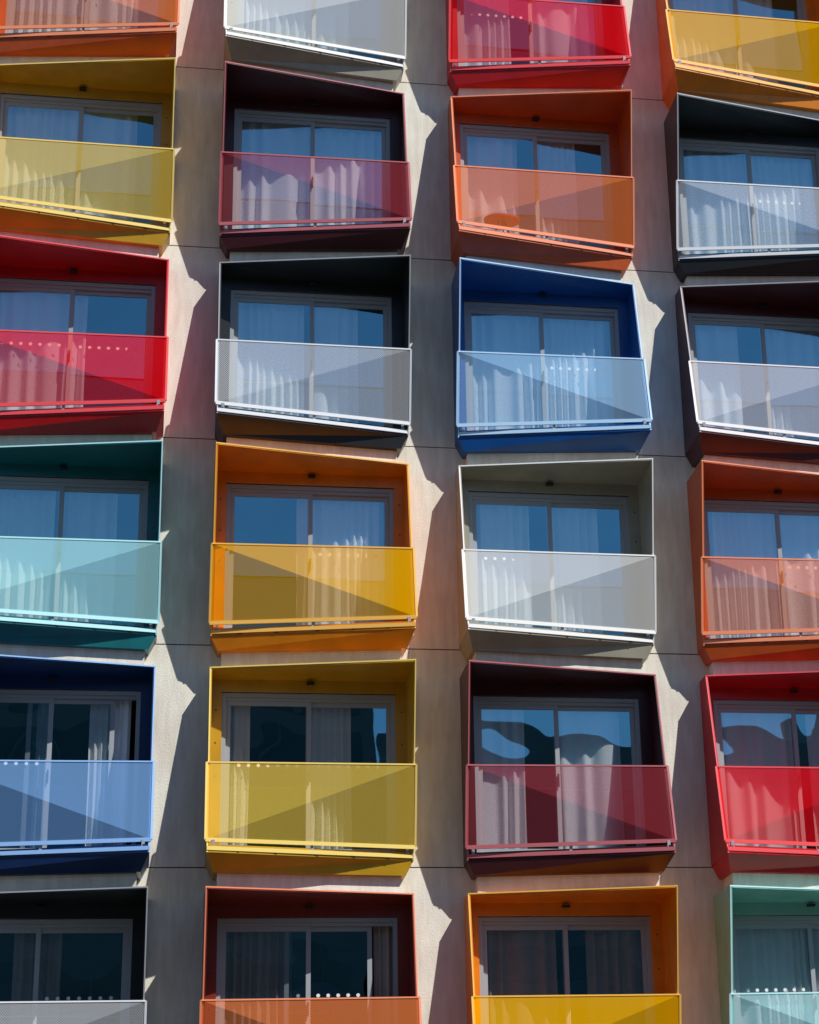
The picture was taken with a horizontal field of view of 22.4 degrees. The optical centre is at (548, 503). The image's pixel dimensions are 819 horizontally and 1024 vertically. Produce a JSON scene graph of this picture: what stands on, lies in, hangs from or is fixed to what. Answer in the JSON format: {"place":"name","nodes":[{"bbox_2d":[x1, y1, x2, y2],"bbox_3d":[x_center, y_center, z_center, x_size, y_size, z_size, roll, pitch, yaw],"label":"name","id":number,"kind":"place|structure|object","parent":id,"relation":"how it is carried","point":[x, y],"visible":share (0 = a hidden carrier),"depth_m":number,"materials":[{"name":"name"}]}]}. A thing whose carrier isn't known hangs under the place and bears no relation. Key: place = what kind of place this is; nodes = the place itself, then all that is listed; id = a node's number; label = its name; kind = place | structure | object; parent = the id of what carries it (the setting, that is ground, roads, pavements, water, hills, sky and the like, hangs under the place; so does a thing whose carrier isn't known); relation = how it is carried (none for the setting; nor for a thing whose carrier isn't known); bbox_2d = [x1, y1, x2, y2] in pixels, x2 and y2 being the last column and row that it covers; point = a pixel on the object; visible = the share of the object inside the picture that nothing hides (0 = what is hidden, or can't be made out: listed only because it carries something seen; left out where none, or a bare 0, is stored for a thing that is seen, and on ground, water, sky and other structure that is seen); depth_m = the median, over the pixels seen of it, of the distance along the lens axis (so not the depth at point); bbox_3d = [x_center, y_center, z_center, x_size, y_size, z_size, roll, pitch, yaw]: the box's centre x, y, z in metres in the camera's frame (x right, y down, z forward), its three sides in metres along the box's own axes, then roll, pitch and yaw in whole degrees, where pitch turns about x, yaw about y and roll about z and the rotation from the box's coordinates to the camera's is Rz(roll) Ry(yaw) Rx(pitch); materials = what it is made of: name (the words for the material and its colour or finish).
{"place":"outdoors","nodes":[
{"label":"outdoors","id":0,"kind":"place"},
{"label":"ground","id":1,"kind":"structure","parent":0,"visible":0},
{"bbox_2d":[0,0,818,1023],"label":"facade wall","id":2,"kind":"structure","parent":1,"relation":"on","point":[438,882],"depth_m":28.81,"materials":[{"name":"grey"}]},
{"bbox_2d":[10,933,62,1023],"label":"curtain","id":3,"kind":"object","parent":2,"relation":"hanging from","point":[49,966],"visible":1,"depth_m":25.97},
{"bbox_2d":[0,291,87,409],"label":"curtain","id":4,"kind":"object","parent":2,"relation":"hanging from","point":[34,372],"visible":0.76,"depth_m":28.99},
{"bbox_2d":[0,489,117,623],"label":"curtain","id":5,"kind":"object","parent":2,"relation":"hanging from","point":[87,574],"visible":0.81,"depth_m":27.99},
{"bbox_2d":[0,933,122,1023],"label":"room","id":6,"kind":"object","parent":2,"relation":"attached to","point":[91,964],"depth_m":28.86,"materials":[{"name":"glass"}]},
{"bbox_2d":[0,919,132,1023],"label":"window frame","id":7,"kind":"object","parent":2,"relation":"attached to","point":[38,927],"visible":0.99,"depth_m":26.07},
{"bbox_2d":[0,701,135,847],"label":"room","id":8,"kind":"object","parent":2,"relation":"attached to","point":[68,793],"visible":0.14,"depth_m":29.71,"materials":[{"name":"glass"}]},
{"bbox_2d":[2,106,137,220],"bbox_3d":[-7.029,-4.858,30.054,1.972,2.170,0.113,2,-21,-11],"label":"curtain","id":9,"kind":"object","parent":2,"relation":"hanging from","point":[43,171],"visible":0.81,"depth_m":30.12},
{"bbox_2d":[0,689,140,849],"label":"window frame","id":10,"kind":"object","parent":2,"relation":"attached to","point":[51,698],"visible":0.7,"depth_m":27.03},
{"bbox_2d":[0,886,147,1023],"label":"balcony box","id":11,"kind":"object","parent":2,"relation":"attached to","point":[121,902],"visible":0.95,"depth_m":26.01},
{"bbox_2d":[0,654,155,891],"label":"balcony box","id":12,"kind":"object","parent":11,"relation":"on","point":[80,870],"visible":0.97,"depth_m":26.62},
{"bbox_2d":[0,760,154,855],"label":"balcony rail","id":13,"kind":"object","parent":12,"relation":"attached to","point":[77,850],"visible":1,"depth_m":25.78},
{"bbox_2d":[0,440,162,664],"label":"balcony box","id":14,"kind":"object","parent":12,"relation":"on","point":[136,460],"visible":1,"depth_m":27.73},
{"bbox_2d":[0,536,161,632],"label":"balcony rail","id":15,"kind":"object","parent":14,"relation":"attached to","point":[79,616],"visible":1,"depth_m":27.08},
{"bbox_2d":[0,235,168,445],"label":"balcony box","id":16,"kind":"object","parent":14,"relation":"on","point":[27,258],"visible":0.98,"depth_m":28.79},
{"bbox_2d":[0,330,168,414],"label":"balcony rail","id":17,"kind":"object","parent":16,"relation":"attached to","point":[95,402],"visible":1,"depth_m":27.91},
{"bbox_2d":[0,57,175,257],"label":"balcony box","id":18,"kind":"object","parent":16,"relation":"on","point":[151,80],"visible":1,"depth_m":29.91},
{"bbox_2d":[0,136,174,230],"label":"balcony rail","id":19,"kind":"object","parent":18,"relation":"attached to","point":[163,220],"visible":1,"depth_m":29.16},
{"bbox_2d":[0,0,177,63],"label":"balcony box","id":20,"kind":"object","parent":18,"relation":"on","point":[93,47],"visible":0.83,"depth_m":30.05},
{"bbox_2d":[0,0,179,37],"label":"balcony rail","id":21,"kind":"object","parent":20,"relation":"attached to","point":[84,26],"visible":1,"depth_m":30.02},
{"bbox_2d":[0,476,148,626],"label":"window frame","id":22,"kind":"object","parent":2,"relation":"attached to","point":[61,485],"visible":0.64,"depth_m":28.13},
{"bbox_2d":[13,0,138,32],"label":"curtain","id":23,"kind":"object","parent":2,"relation":"hanging from","point":[46,12],"visible":0.48,"depth_m":31.00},
{"bbox_2d":[0,278,155,407],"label":"window frame","id":24,"kind":"object","parent":2,"relation":"attached to","point":[72,289],"visible":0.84,"depth_m":29.19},
{"bbox_2d":[30,701,131,847],"bbox_3d":[-6.597,3.554,26.882,2.200,2.170,0.123,2,-21,-11],"label":"curtain","id":25,"kind":"object","parent":2,"relation":"hanging from","point":[99,737],"visible":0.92,"depth_m":27.01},
{"bbox_2d":[0,94,161,224],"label":"window frame","id":26,"kind":"object","parent":2,"relation":"attached to","point":[81,106],"visible":0.78,"depth_m":30.21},
{"bbox_2d":[49,491,139,625],"bbox_3d":[-6.928,1.286,29.400,2.960,2.280,2.890,2,-21,-11],"label":"room","id":27,"kind":"object","parent":2,"relation":"attached to","point":[124,599],"depth_m":30.95,"materials":[{"name":"glass"}]},
{"bbox_2d":[83,296,146,406],"bbox_3d":[-7.035,-1.517,30.465,2.960,2.280,2.890,2,-21,-11],"label":"room","id":28,"kind":"object","parent":2,"relation":"attached to","point":[112,373],"depth_m":31.57,"materials":[{"name":"glass"}]},
{"bbox_2d":[133,116,153,223],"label":"room","id":29,"kind":"object","parent":2,"relation":"attached to","point":[142,194],"depth_m":32.37,"materials":[{"name":"glass"}]},
{"bbox_2d":[228,706,351,848],"bbox_3d":[-3.494,3.654,27.456,1.744,2.170,0.151,2,-21,-11],"label":"curtain","id":30,"kind":"object","parent":2,"relation":"hanging from","point":[331,820],"visible":0.83,"depth_m":27.50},
{"bbox_2d":[244,0,348,52],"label":"curtain","id":31,"kind":"object","parent":2,"relation":"hanging from","point":[291,18],"visible":0.48,"depth_m":31.68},
{"bbox_2d":[237,302,358,422],"bbox_3d":[-3.656,-1.947,29.602,1.852,2.170,0.124,2,-21,-11],"label":"curtain","id":32,"kind":"object","parent":2,"relation":"hanging from","point":[270,374],"visible":0.73,"depth_m":29.65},
{"bbox_2d":[215,918,397,1023],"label":"window frame","id":33,"kind":"object","parent":2,"relation":"attached to","point":[308,926],"visible":0.98,"depth_m":26.57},
{"bbox_2d":[219,693,396,851],"bbox_3d":[-3.189,3.619,27.399,2.318,2.216,0.100,2,-21,-11],"label":"window frame","id":34,"kind":"object","parent":2,"relation":"attached to","point":[310,701],"visible":0.77,"depth_m":27.58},
{"bbox_2d":[224,927,392,1023],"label":"curtain","id":35,"kind":"object","parent":2,"relation":"hanging from","point":[254,965],"visible":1,"depth_m":26.53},
{"bbox_2d":[232,497,384,627],"bbox_3d":[-3.603,1.393,30.017,2.960,2.280,2.890,2,-21,-11],"label":"room","id":36,"kind":"object","parent":2,"relation":"attached to","point":[259,520],"depth_m":30.98,"materials":[{"name":"glass"}]},
{"bbox_2d":[224,484,393,627],"bbox_3d":[-3.296,0.816,28.464,2.318,2.216,0.100,2,-21,-11],"label":"window frame","id":37,"kind":"object","parent":2,"relation":"attached to","point":[311,494],"visible":0.47,"depth_m":28.71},
{"bbox_2d":[201,886,418,1023],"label":"balcony box","id":38,"kind":"object","parent":2,"relation":"attached to","point":[233,902],"visible":0.94,"depth_m":26.49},
{"bbox_2d":[205,659,415,892],"bbox_3d":[-3.099,3.578,26.922,2.684,2.998,0.938,2,-21,-11],"label":"balcony box","id":39,"kind":"object","parent":38,"relation":"on","point":[297,871],"visible":0.96,"depth_m":27.18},
{"bbox_2d":[204,761,416,857],"bbox_3d":[-3.048,3.928,26.577,2.777,1.194,0.281,4,-22,-16],"label":"balcony rail","id":40,"kind":"object","parent":39,"relation":"attached to","point":[311,844],"visible":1,"depth_m":26.48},
{"bbox_2d":[210,442,415,665],"bbox_3d":[-3.206,0.775,27.986,2.684,2.998,0.938,2,-21,-11],"label":"balcony box","id":41,"kind":"object","parent":39,"relation":"on","point":[236,463],"visible":0.91,"depth_m":28.14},
{"bbox_2d":[215,255,410,461],"bbox_3d":[-3.313,-2.027,29.051,2.684,2.998,0.938,2,-21,-11],"label":"balcony box","id":42,"kind":"object","parent":41,"relation":"on","point":[388,276],"visible":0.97,"depth_m":29.40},
{"bbox_2d":[215,339,411,433],"bbox_3d":[-3.261,-1.677,28.707,2.777,1.194,0.281,4,-22,-16],"label":"balcony rail","id":43,"kind":"object","parent":42,"relation":"attached to","point":[315,414],"visible":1,"depth_m":28.63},
{"bbox_2d":[219,61,410,260],"bbox_3d":[-3.420,-4.830,30.116,2.684,2.998,0.938,2,-21,-11],"label":"balcony box","id":44,"kind":"object","parent":42,"relation":"on","point":[251,87],"visible":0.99,"depth_m":30.36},
{"bbox_2d":[223,0,404,90],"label":"balcony box","id":45,"kind":"object","parent":44,"relation":"on","point":[263,54],"visible":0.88,"depth_m":30.78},
{"bbox_2d":[224,0,406,66],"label":"balcony rail","id":46,"kind":"object","parent":45,"relation":"attached to","point":[317,43],"visible":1,"depth_m":30.66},
{"bbox_2d":[218,151,411,233],"bbox_3d":[-3.366,-4.479,29.772,2.777,1.194,0.281,0,-21,-5],"label":"balcony rail","id":47,"kind":"object","parent":44,"relation":"attached to","point":[315,227],"visible":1,"depth_m":29.59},
{"bbox_2d":[209,543,417,633],"bbox_3d":[-3.153,1.126,27.642,2.777,1.194,0.281,0,-21,-5],"label":"balcony rail","id":48,"kind":"object","parent":41,"relation":"attached to","point":[217,623],"visible":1,"depth_m":27.54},
{"bbox_2d":[228,290,392,426],"bbox_3d":[-3.403,-1.986,29.529,2.318,2.216,0.100,2,-21,-11],"label":"window frame","id":49,"kind":"object","parent":2,"relation":"attached to","point":[311,301],"visible":0.62,"depth_m":29.74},
{"bbox_2d":[240,121,381,228],"bbox_3d":[-3.532,-4.745,30.701,2.359,2.170,0.128,2,-21,-11],"label":"curtain","id":50,"kind":"object","parent":2,"relation":"hanging from","point":[274,188],"visible":0.73,"depth_m":30.77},
{"bbox_2d":[232,109,390,228],"bbox_3d":[-3.510,-4.789,30.594,2.318,2.216,0.100,2,-21,-11],"label":"window frame","id":51,"kind":"object","parent":2,"relation":"attached to","point":[313,121],"visible":0.59,"depth_m":30.82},
{"bbox_2d":[236,0,388,60],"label":"window frame","id":52,"kind":"object","parent":2,"relation":"attached to","point":[384,8],"visible":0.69,"depth_m":31.64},
{"bbox_2d":[247,706,386,848],"bbox_3d":[-3.496,4.196,28.953,2.960,2.280,2.890,2,-21,-11],"label":"room","id":53,"kind":"object","parent":2,"relation":"attached to","point":[276,805],"visible":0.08,"depth_m":30.39,"materials":[{"name":"glass"}]},
{"bbox_2d":[292,927,373,1023],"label":"room","id":54,"kind":"object","parent":2,"relation":"attached to","point":[338,962],"visible":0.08,"depth_m":29.50,"materials":[{"name":"glass"}]},
{"bbox_2d":[296,499,383,624],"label":"curtain","id":55,"kind":"object","parent":2,"relation":"hanging from","point":[347,523],"visible":0.61,"depth_m":28.77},
{"bbox_2d":[304,306,383,425],"bbox_3d":[-3.710,-1.409,31.082,2.960,2.280,2.890,2,-21,-11],"label":"room","id":56,"kind":"object","parent":2,"relation":"attached to","point":[370,375],"depth_m":32.36,"materials":[{"name":"glass"}]},
{"bbox_2d":[349,0,380,58],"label":"room","id":57,"kind":"object","parent":2,"relation":"attached to","point":[364,28],"depth_m":34.17,"materials":[{"name":"glass"}]},
{"bbox_2d":[467,136,578,243],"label":"curtain","id":58,"kind":"object","parent":2,"relation":"hanging from","point":[492,191],"visible":0.66,"depth_m":31.37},
{"bbox_2d":[464,0,590,65],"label":"curtain","id":59,"kind":"object","parent":2,"relation":"hanging from","point":[560,29],"visible":0.64,"depth_m":32.38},
{"bbox_2d":[457,0,604,65],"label":"window frame","id":60,"kind":"object","parent":2,"relation":"attached to","point":[598,30],"visible":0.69,"depth_m":32.25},
{"bbox_2d":[460,124,614,249],"bbox_3d":[-0.184,-4.681,31.211,2.318,2.216,0.100,2,-21,-11],"label":"window frame","id":61,"kind":"object","parent":2,"relation":"attached to","point":[535,136],"visible":0.65,"depth_m":31.44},
{"bbox_2d":[476,504,602,632],"bbox_3d":[-0.202,0.962,29.152,1.903,2.170,0.158,2,-21,-11],"label":"curtain","id":62,"kind":"object","parent":2,"relation":"hanging from","point":[504,589],"visible":0.8,"depth_m":29.20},
{"bbox_2d":[471,314,614,429],"bbox_3d":[-0.148,-1.836,30.246,2.269,2.170,0.141,2,-21,-11],"label":"curtain","id":63,"kind":"object","parent":2,"relation":"hanging from","point":[506,388],"visible":0.76,"depth_m":30.30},
{"bbox_2d":[464,302,623,430],"bbox_3d":[-0.077,-1.879,30.146,2.318,2.216,0.100,2,-21,-11],"label":"window frame","id":64,"kind":"object","parent":2,"relation":"attached to","point":[540,312],"visible":0.72,"depth_m":30.36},
{"bbox_2d":[468,492,634,635],"bbox_3d":[0.029,0.924,29.081,2.318,2.216,0.100,2,-21,-11],"label":"window frame","id":65,"kind":"object","parent":2,"relation":"attached to","point":[549,502],"visible":0.81,"depth_m":29.28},
{"bbox_2d":[509,0,595,63],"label":"room","id":66,"kind":"object","parent":2,"relation":"attached to","point":[518,34],"visible":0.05,"depth_m":34.45,"materials":[{"name":"glass"}]},
{"bbox_2d":[481,709,624,848],"bbox_3d":[-0.006,3.767,28.102,2.083,2.170,0.122,2,-21,-11],"label":"curtain","id":67,"kind":"object","parent":2,"relation":"hanging from","point":[592,803],"visible":0.87,"depth_m":28.13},
{"bbox_2d":[473,697,645,851],"bbox_3d":[0.136,3.727,28.016,2.318,2.216,0.100,2,-21,-11],"label":"window frame","id":68,"kind":"object","parent":2,"relation":"attached to","point":[556,705],"visible":0.62,"depth_m":28.20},
{"bbox_2d":[516,139,605,247],"bbox_3d":[-0.491,-4.104,32.764,2.960,2.280,2.890,2,-21,-11],"label":"room","id":69,"kind":"object","parent":2,"relation":"attached to","point":[590,208],"visible":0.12,"depth_m":33.49,"materials":[{"name":"glass"}]},
{"bbox_2d":[487,930,644,1023],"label":"curtain","id":70,"kind":"object","parent":2,"relation":"hanging from","point":[521,962],"visible":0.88,"depth_m":27.21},
{"bbox_2d":[478,917,654,1023],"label":"window frame","id":71,"kind":"object","parent":2,"relation":"attached to","point":[566,924],"visible":0.91,"depth_m":27.23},
{"bbox_2d":[464,885,678,1023],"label":"balcony box","id":72,"kind":"object","parent":2,"relation":"attached to","point":[658,905],"visible":0.88,"depth_m":27.10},
{"bbox_2d":[460,660,675,892],"bbox_3d":[0.226,3.686,27.538,2.684,2.998,0.938,2,-21,-11],"label":"balcony box","id":73,"kind":"object","parent":72,"relation":"on","point":[555,872],"visible":0.96,"depth_m":27.59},
{"bbox_2d":[455,458,653,672],"bbox_3d":[0.119,0.883,28.604,2.684,2.998,0.938,2,-21,-11],"label":"balcony box","id":74,"kind":"object","parent":73,"relation":"on","point":[632,479],"visible":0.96,"depth_m":28.94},
{"bbox_2d":[451,257,650,464],"bbox_3d":[0.013,-1.919,29.668,2.684,2.998,0.938,2,-21,-11],"label":"balcony box","id":75,"kind":"object","parent":74,"relation":"on","point":[478,280],"visible":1,"depth_m":29.83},
{"bbox_2d":[448,89,632,281],"bbox_3d":[-0.094,-4.722,30.733,2.684,2.998,0.938,2,-21,-11],"label":"balcony box","id":76,"kind":"object","parent":75,"relation":"on","point":[608,111],"visible":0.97,"depth_m":31.09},
{"bbox_2d":[445,0,629,95],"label":"balcony box","id":77,"kind":"object","parent":76,"relation":"on","point":[536,80],"visible":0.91,"depth_m":31.31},
{"bbox_2d":[448,0,631,70],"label":"balcony rail","id":78,"kind":"object","parent":77,"relation":"attached to","point":[538,59],"visible":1,"depth_m":31.26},
{"bbox_2d":[453,165,634,255],"bbox_3d":[-0.043,-4.372,30.389,2.777,1.194,0.281,4,-22,-16],"label":"balcony rail","id":79,"kind":"object","parent":76,"relation":"attached to","point":[547,235],"visible":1,"depth_m":30.33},
{"bbox_2d":[456,351,652,435],"bbox_3d":[0.066,-1.569,29.324,2.777,1.194,0.281,0,-21,-5],"label":"balcony rail","id":80,"kind":"object","parent":75,"relation":"attached to","point":[553,423],"visible":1,"depth_m":29.14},
{"bbox_2d":[461,549,656,642],"bbox_3d":[0.171,1.233,28.259,2.777,1.194,0.281,4,-22,-16],"label":"balcony rail","id":81,"kind":"object","parent":74,"relation":"attached to","point":[563,626],"visible":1,"depth_m":28.18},
{"bbox_2d":[465,764,676,857],"bbox_3d":[0.280,4.036,27.195,2.777,1.194,0.281,0,-21,-5],"label":"balcony rail","id":82,"kind":"object","parent":73,"relation":"attached to","point":[569,844],"visible":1,"depth_m":27.01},
{"bbox_2d":[471,994,681,1023],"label":"balcony rail","id":83,"kind":"object","parent":72,"relation":"attached to","point":[579,996],"visible":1,"depth_m":26.24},
{"bbox_2d":[555,930,587,1023],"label":"room","id":84,"kind":"object","parent":2,"relation":"attached to","point":[577,962],"depth_m":30.18,"materials":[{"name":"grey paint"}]},
{"bbox_2d":[529,506,624,634],"bbox_3d":[-0.277,1.501,30.634,2.960,2.280,2.890,2,-21,-11],"label":"room","id":85,"kind":"object","parent":2,"relation":"attached to","point":[610,568],"visible":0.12,"depth_m":31.82,"materials":[{"name":"glass"}]},
{"bbox_2d":[523,710,635,848],"bbox_3d":[-0.171,4.304,29.570,2.960,2.280,2.890,2,-21,-11],"label":"room","id":86,"kind":"object","parent":2,"relation":"attached to","point":[541,826],"visible":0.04,"depth_m":30.91,"materials":[{"name":"glass"}]},
{"bbox_2d":[673,0,778,82],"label":"curtain","id":87,"kind":"object","parent":2,"relation":"hanging from","point":[760,8],"visible":0.3,"depth_m":33.07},
{"bbox_2d":[679,139,818,254],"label":"window frame","id":88,"kind":"object","parent":2,"relation":"attached to","point":[748,150],"visible":0.71,"depth_m":32.08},
{"bbox_2d":[683,150,818,253],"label":"curtain","id":89,"kind":"object","parent":2,"relation":"hanging from","point":[718,215],"visible":0.76,"depth_m":32.00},
{"bbox_2d":[737,327,766,433],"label":"room","id":90,"kind":"object","parent":2,"relation":"attached to","point":[752,393],"depth_m":33.42,"materials":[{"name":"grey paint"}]},
{"bbox_2d":[688,313,818,434],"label":"window frame","id":91,"kind":"object","parent":2,"relation":"attached to","point":[761,323],"visible":0.57,"depth_m":30.99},
{"bbox_2d":[695,325,818,440],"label":"curtain","id":92,"kind":"object","parent":2,"relation":"hanging from","point":[794,397],"visible":0.74,"depth_m":30.92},
{"bbox_2d":[704,500,818,638],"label":"window frame","id":93,"kind":"object","parent":2,"relation":"attached to","point":[776,509],"visible":0.66,"depth_m":29.88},
{"bbox_2d":[707,512,818,637],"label":"curtain","id":94,"kind":"object","parent":2,"relation":"hanging from","point":[746,595],"visible":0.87,"depth_m":29.80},
{"bbox_2d":[713,885,818,1023],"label":"balcony box","id":95,"kind":"object","parent":2,"relation":"attached to","point":[729,901],"visible":0.97,"depth_m":27.36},
{"bbox_2d":[699,671,818,889],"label":"balcony box","id":96,"kind":"object","parent":95,"relation":"on","point":[749,868],"visible":0.96,"depth_m":27.89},
{"bbox_2d":[687,460,818,674],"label":"balcony box","id":97,"kind":"object","parent":96,"relation":"on","point":[707,479],"visible":0.98,"depth_m":29.14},
{"bbox_2d":[675,281,818,473],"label":"balcony box","id":98,"kind":"object","parent":97,"relation":"on","point":[793,299],"visible":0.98,"depth_m":30.24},
{"bbox_2d":[664,93,818,285],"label":"balcony box","id":99,"kind":"object","parent":98,"relation":"on","point":[692,116],"visible":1,"depth_m":31.40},
{"bbox_2d":[656,0,818,118],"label":"balcony box","id":100,"kind":"object","parent":99,"relation":"on","point":[675,80],"visible":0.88,"depth_m":31.98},
{"bbox_2d":[665,9,818,94],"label":"balcony rail","id":101,"kind":"object","parent":100,"relation":"attached to","point":[745,72],"visible":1,"depth_m":32.01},
{"bbox_2d":[676,180,818,258],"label":"balcony rail","id":102,"kind":"object","parent":99,"relation":"attached to","point":[768,253],"visible":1,"depth_m":30.81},
{"bbox_2d":[688,360,818,444],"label":"balcony rail","id":103,"kind":"object","parent":98,"relation":"attached to","point":[783,432],"visible":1,"depth_m":29.68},
{"bbox_2d":[700,556,818,643],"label":"balcony rail","id":104,"kind":"object","parent":97,"relation":"attached to","point":[709,633],"visible":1,"depth_m":28.68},
{"bbox_2d":[715,766,818,854],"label":"balcony rail","id":105,"kind":"object","parent":96,"relation":"attached to","point":[746,841],"visible":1,"depth_m":27.44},
{"bbox_2d":[713,700,818,848],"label":"window frame","id":106,"kind":"object","parent":2,"relation":"attached to","point":[792,708],"visible":0.6,"depth_m":28.80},
{"bbox_2d":[721,713,818,848],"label":"curtain","id":107,"kind":"object","parent":2,"relation":"hanging from","point":[761,803],"visible":0.77,"depth_m":28.69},
{"bbox_2d":[733,916,818,1023],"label":"window frame","id":108,"kind":"object","parent":2,"relation":"attached to","point":[808,923],"visible":0.9,"depth_m":27.75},
{"bbox_2d":[735,929,818,1023],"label":"curtain","id":109,"kind":"object","parent":2,"relation":"hanging from","point":[770,960],"visible":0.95,"depth_m":27.72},
{"bbox_2d":[772,0,803,87],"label":"room","id":110,"kind":"object","parent":2,"relation":"attached to","point":[784,9],"depth_m":34.66,"materials":[{"name":"glass"}]},
{"bbox_2d":[796,714,815,848],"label":"room","id":111,"kind":"object","parent":2,"relation":"attached to","point":[806,786],"depth_m":31.78,"materials":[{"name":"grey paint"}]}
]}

